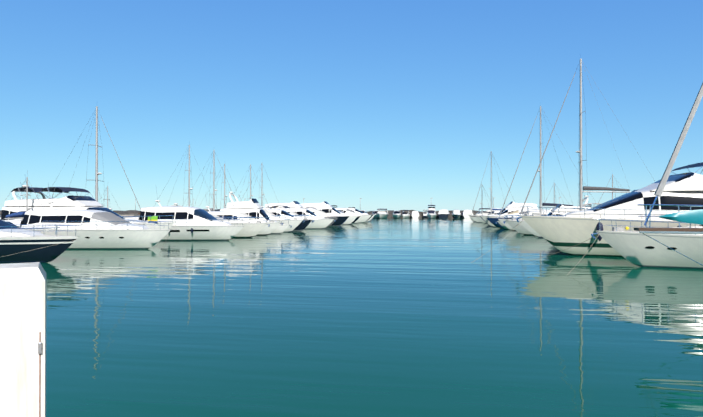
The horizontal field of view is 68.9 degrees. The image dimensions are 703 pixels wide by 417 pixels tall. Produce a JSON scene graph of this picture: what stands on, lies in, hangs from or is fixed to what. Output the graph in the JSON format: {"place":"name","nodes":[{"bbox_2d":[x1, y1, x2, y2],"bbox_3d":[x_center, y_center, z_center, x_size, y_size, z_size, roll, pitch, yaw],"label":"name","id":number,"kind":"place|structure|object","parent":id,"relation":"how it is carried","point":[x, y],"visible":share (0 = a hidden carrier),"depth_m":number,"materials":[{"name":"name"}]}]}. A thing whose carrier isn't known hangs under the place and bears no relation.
{"place":"outdoors","nodes":[
{"label":"outdoors","id":0,"kind":"place"},
{"bbox_2d":[0,262,45,416],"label":"service pedestal","id":1,"kind":"object","parent":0,"point":[22,339],"visible":1,"depth_m":2.21,"materials":[{"name":"plastic"}]},
{"bbox_2d":[0,211,702,416],"bbox_3d":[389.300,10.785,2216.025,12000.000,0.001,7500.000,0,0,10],"label":"water","id":2,"kind":"structure","parent":0,"point":[400,317],"depth_m":13.22,"materials":[{"name":"teal liquid"}]},
{"bbox_2d":[0,170,43,218],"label":"sailboat","id":3,"kind":"object","parent":2,"relation":"on","point":[20,213],"visible":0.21,"depth_m":45.65,"materials":[{"name":"white metal"}]},
{"bbox_2d":[3,220,60,233],"bbox_3d":[-25.502,1.099,36.641,10.623,5.207,3.395,0,0,10],"label":"yacht","id":4,"kind":"object","parent":2,"relation":"on","point":[24,228],"visible":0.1,"depth_m":35.73,"materials":[{"name":"grey"}]},
{"bbox_2d":[0,219,79,262],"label":"yacht","id":5,"kind":"object","parent":2,"relation":"on","point":[14,240],"visible":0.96,"depth_m":29.25,"materials":[{"name":"blue"}]},
{"bbox_2d":[2,240,74,256],"bbox_3d":[-18.819,2.604,22.721,0.022,1.672,14.749,0,0,24],"label":"rope","id":6,"kind":"object","parent":5,"relation":"attached to","point":[38,248],"visible":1,"depth_m":27.32,"materials":[{"name":"beige fabric"}]},
{"bbox_2d":[0,177,174,228],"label":"yacht","id":7,"kind":"object","parent":2,"relation":"on","point":[85,202],"visible":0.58,"depth_m":47.02,"materials":[{"name":"white"}]},
{"bbox_2d":[9,184,171,248],"bbox_3d":[-21.388,0.870,41.301,15.115,6.148,4.498,0,0,10],"label":"white yacht","id":8,"kind":"object","parent":2,"relation":"on","point":[98,229],"visible":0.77,"depth_m":39.75,"materials":[{"name":"grey plastic"}]},
{"bbox_2d":[55,106,140,219],"bbox_3d":[-27.591,-3.575,53.574,14.096,15.302,4.041,0,0,10],"label":"sailboat","id":9,"kind":"object","parent":2,"relation":"on","point":[96,177],"visible":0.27,"depth_m":53.31,"materials":[{"name":"white metal"}]},
{"bbox_2d":[101,186,121,211],"bbox_3d":[-29.513,0.228,61.005,7.596,6.969,2.165,0,0,10],"label":"sailboat","id":10,"kind":"object","parent":2,"relation":"on","point":[107,199],"visible":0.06,"depth_m":60.86,"materials":[{"name":"white"}]},
{"bbox_2d":[125,190,244,240],"bbox_3d":[-17.311,0.710,52.668,13.615,6.398,4.304,0,0,10],"label":"white yacht","id":11,"kind":"object","parent":2,"relation":"on","point":[194,224],"visible":0.65,"depth_m":51.21,"materials":[{"name":"grey plastic"}]},
{"bbox_2d":[155,141,216,207],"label":"sailboat","id":12,"kind":"object","parent":2,"relation":"on","point":[189,193],"visible":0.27,"depth_m":69.80,"materials":[{"name":"white metal"}]},
{"bbox_2d":[185,152,235,210],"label":"sailboat","id":13,"kind":"object","parent":2,"relation":"on","point":[214,194],"visible":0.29,"depth_m":78.80,"materials":[{"name":"white metal"}]},
{"bbox_2d":[198,164,239,210],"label":"sailboat","id":14,"kind":"object","parent":2,"relation":"on","point":[224,190],"visible":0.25,"depth_m":84.83,"materials":[{"name":"white metal"}]},
{"bbox_2d":[170,203,269,237],"bbox_3d":[-16.078,1.667,58.162,14.274,4.579,4.436,0,0,10],"label":"yacht","id":15,"kind":"object","parent":2,"relation":"on","point":[250,229],"visible":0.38,"depth_m":56.81,"materials":[{"name":"grey"}]},
{"bbox_2d":[0,210,480,217],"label":"breakwater rock","id":16,"kind":"object","parent":2,"relation":"in","point":[136,212],"visible":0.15,"depth_m":210.48,"materials":[{"name":"concrete"}]},
{"bbox_2d":[135,197,560,209],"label":"breakwater furniture","id":17,"kind":"object","parent":16,"relation":"on","point":[304,198],"visible":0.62,"depth_m":220.31,"materials":[{"name":"silver metal"}]},
{"bbox_2d":[206,200,282,234],"bbox_3d":[-14.967,1.010,63.224,13.425,5.842,4.031,0,0,9],"label":"yacht","id":18,"kind":"object","parent":2,"relation":"on","point":[266,230],"visible":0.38,"depth_m":62.07,"materials":[{"name":"grey"}]},
{"bbox_2d":[226,164,267,206],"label":"sailboat","id":19,"kind":"object","parent":2,"relation":"on","point":[250,182],"visible":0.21,"depth_m":97.71,"materials":[{"name":"white metal"}]},
{"bbox_2d":[226,184,291,233],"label":"yacht","id":20,"kind":"object","parent":2,"relation":"on","point":[252,207],"visible":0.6,"depth_m":66.33,"materials":[{"name":"grey plastic"}]},
{"bbox_2d":[241,165,276,208],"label":"sailboat","id":21,"kind":"object","parent":2,"relation":"on","point":[261,197],"visible":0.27,"depth_m":103.62,"materials":[{"name":"white metal"}]},
{"bbox_2d":[220,208,304,231],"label":"yacht","id":22,"kind":"object","parent":2,"relation":"on","point":[294,223],"visible":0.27,"depth_m":70.78,"materials":[{"name":"grey"}]},
{"bbox_2d":[265,209,313,230],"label":"yacht","id":23,"kind":"object","parent":2,"relation":"on","point":[302,226],"visible":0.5,"depth_m":75.40,"materials":[{"name":"grey"}]},
{"bbox_2d":[265,205,335,228],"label":"yacht","id":24,"kind":"object","parent":2,"relation":"on","point":[318,223],"visible":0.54,"depth_m":83.45,"materials":[{"name":"grey plastic"}]},
{"bbox_2d":[264,201,337,226],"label":"yacht","id":25,"kind":"object","parent":2,"relation":"on","point":[294,204],"visible":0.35,"depth_m":93.12,"materials":[{"name":"grey"}]},
{"bbox_2d":[280,208,333,218],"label":"yacht","id":26,"kind":"object","parent":2,"relation":"on","point":[300,211],"visible":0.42,"depth_m":88.28,"materials":[{"name":"grey plastic"}]},
{"bbox_2d":[306,208,348,225],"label":"yacht","id":27,"kind":"object","parent":2,"relation":"on","point":[340,220],"visible":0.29,"depth_m":97.78,"materials":[{"name":"grey"}]},
{"bbox_2d":[301,201,357,224],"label":"yacht","id":28,"kind":"object","parent":2,"relation":"on","point":[326,207],"visible":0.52,"depth_m":108.57,"materials":[{"name":"grey"}]},
{"bbox_2d":[340,212,365,222],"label":"yacht","id":29,"kind":"object","parent":2,"relation":"on","point":[361,218],"visible":0.21,"depth_m":119.01,"materials":[{"name":"grey plastic"}]},
{"bbox_2d":[335,208,372,221],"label":"yacht","id":30,"kind":"object","parent":2,"relation":"on","point":[345,210],"visible":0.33,"depth_m":130.06,"materials":[{"name":"grey"}]},
{"bbox_2d":[339,210,371,222],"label":"yacht","id":31,"kind":"object","parent":2,"relation":"on","point":[367,217],"visible":0.21,"depth_m":124.34,"materials":[{"name":"grey"}]},
{"bbox_2d":[347,208,374,221],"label":"yacht","id":32,"kind":"object","parent":2,"relation":"on","point":[355,210],"visible":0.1,"depth_m":135.66,"materials":[{"name":"grey"}]},
{"bbox_2d":[376,209,388,217],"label":"boat","id":33,"kind":"object","parent":2,"relation":"on","point":[381,214],"visible":0.96,"depth_m":193.79,"materials":[{"name":"grey"}]},
{"bbox_2d":[392,211,400,217],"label":"boat","id":34,"kind":"object","parent":2,"relation":"on","point":[396,214],"visible":0.98,"depth_m":194.56,"materials":[{"name":"grey"}]},
{"bbox_2d":[402,210,409,217],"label":"boat","id":35,"kind":"object","parent":2,"relation":"on","point":[405,215],"visible":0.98,"depth_m":198.01,"materials":[{"name":"grey"}]},
{"bbox_2d":[411,211,418,217],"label":"boat","id":36,"kind":"object","parent":2,"relation":"on","point":[414,214],"visible":0.94,"depth_m":201.22,"materials":[{"name":"grey"}]},
{"bbox_2d":[423,210,427,217],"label":"boat","id":37,"kind":"object","parent":2,"relation":"on","point":[424,214],"visible":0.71,"depth_m":202.07,"materials":[{"name":"grey"}]},
{"bbox_2d":[427,205,436,218],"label":"boat","id":38,"kind":"object","parent":2,"relation":"on","point":[431,213],"visible":1,"depth_m":192.07,"materials":[{"name":"grey"}]},
{"bbox_2d":[438,209,449,217],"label":"boat","id":39,"kind":"object","parent":2,"relation":"on","point":[443,213],"visible":0.94,"depth_m":199.15,"materials":[{"name":"grey"}]},
{"bbox_2d":[452,210,460,218],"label":"boat","id":40,"kind":"object","parent":2,"relation":"on","point":[456,214],"visible":0.98,"depth_m":191.32,"materials":[{"name":"grey"}]},
{"bbox_2d":[462,210,473,217],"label":"boat","id":41,"kind":"object","parent":2,"relation":"on","point":[465,213],"visible":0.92,"depth_m":196.66,"materials":[{"name":"grey"}]},
{"bbox_2d":[470,185,495,221],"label":"sailboat","id":42,"kind":"object","parent":2,"relation":"on","point":[485,212],"visible":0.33,"depth_m":135.83,"materials":[{"name":"white"}]},
{"bbox_2d":[468,209,499,217],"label":"yacht","id":43,"kind":"object","parent":2,"relation":"on","point":[483,213],"visible":0.21,"depth_m":139.09,"materials":[{"name":"grey plastic"}]},
{"bbox_2d":[471,211,499,216],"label":"yacht","id":44,"kind":"object","parent":2,"relation":"on","point":[495,212],"visible":0.19,"depth_m":129.34,"materials":[{"name":"grey"}]},
{"bbox_2d":[471,151,511,222],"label":"sailboat","id":45,"kind":"object","parent":2,"relation":"on","point":[476,219],"visible":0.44,"depth_m":125.89,"materials":[{"name":"white"}]},
{"bbox_2d":[486,216,518,227],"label":"yacht","id":46,"kind":"object","parent":2,"relation":"on","point":[493,221],"visible":0.12,"depth_m":86.77,"materials":[{"name":"blue"}]},
{"bbox_2d":[476,201,537,223],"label":"yacht","id":47,"kind":"object","parent":2,"relation":"on","point":[511,204],"visible":0.33,"depth_m":115.89,"materials":[{"name":"grey plastic"}]},
{"bbox_2d":[492,208,531,215],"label":"yacht","id":48,"kind":"object","parent":2,"relation":"on","point":[507,211],"visible":0.21,"depth_m":107.24,"materials":[{"name":"grey plastic"}]},
{"bbox_2d":[483,209,549,221],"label":"yacht","id":49,"kind":"object","parent":2,"relation":"on","point":[518,211],"visible":0.17,"depth_m":96.12,"materials":[{"name":"grey plastic"}]},
{"bbox_2d":[481,206,555,226],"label":"yacht","id":50,"kind":"object","parent":2,"relation":"on","point":[489,222],"visible":0.21,"depth_m":92.31,"materials":[{"name":"grey"}]},
{"bbox_2d":[495,202,554,228],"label":"yacht","id":51,"kind":"object","parent":2,"relation":"on","point":[505,227],"visible":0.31,"depth_m":80.44,"materials":[{"name":"grey plastic"}]},
{"bbox_2d":[498,105,594,230],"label":"sailboat","id":52,"kind":"object","parent":2,"relation":"on","point":[506,224],"visible":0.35,"depth_m":76.20,"materials":[{"name":"white metal"}]},
{"bbox_2d":[503,203,601,234],"bbox_3d":[26.866,1.677,62.123,16.291,4.788,4.957,0,0,12],"label":"yacht","id":53,"kind":"object","parent":2,"relation":"on","point":[518,228],"visible":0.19,"depth_m":63.07,"materials":[{"name":"grey plastic"}]},
{"bbox_2d":[545,183,566,206],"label":"sailboat","id":54,"kind":"object","parent":2,"relation":"on","point":[554,193],"visible":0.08,"depth_m":90.13,"materials":[{"name":"white"}]},
{"bbox_2d":[522,192,590,219],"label":"yacht","id":55,"kind":"object","parent":2,"relation":"on","point":[561,208],"visible":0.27,"depth_m":65.36,"materials":[{"name":"grey plastic"}]},
{"bbox_2d":[518,55,654,237],"bbox_3d":[26.909,-6.418,56.199,17.090,21.367,4.924,0,0,10],"label":"sailboat","id":56,"kind":"object","parent":2,"relation":"on","point":[524,224],"visible":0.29,"depth_m":56.39,"materials":[{"name":"white metal"}]},
{"bbox_2d":[597,174,620,204],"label":"sailboat","id":57,"kind":"object","parent":2,"relation":"on","point":[612,187],"visible":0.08,"depth_m":65.19,"materials":[{"name":"white metal"}]},
{"bbox_2d":[516,162,702,256],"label":"yacht","id":58,"kind":"object","parent":2,"relation":"on","point":[566,231],"visible":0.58,"depth_m":32.86,"materials":[{"name":"white fiberglass"},{"name":"glass"},{"name":"metal"}]},
{"bbox_2d":[591,218,702,269],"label":"white yacht","id":59,"kind":"object","parent":2,"relation":"on","point":[637,248],"visible":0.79,"depth_m":26.72,"materials":[{"name":"grey plastic"}]},
{"bbox_2d":[634,83,702,265],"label":"sailboat","id":60,"kind":"object","parent":2,"relation":"on","point":[693,216],"visible":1,"depth_m":15.97,"materials":[{"name":"grey metal"}]},
{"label":"concrete pier","id":61,"kind":"structure","parent":2,"relation":"in"},
{"bbox_2d":[0,213,139,217],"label":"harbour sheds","id":62,"kind":"object","parent":61,"relation":"on","point":[125,215],"visible":0.02,"depth_m":126.39,"materials":[{"name":"grey"}]},
{"bbox_2d":[0,0,702,210],"label":"sky","id":63,"kind":"structure","parent":0,"point":[395,105],"materials":[{"name":"blue"}]}
]}

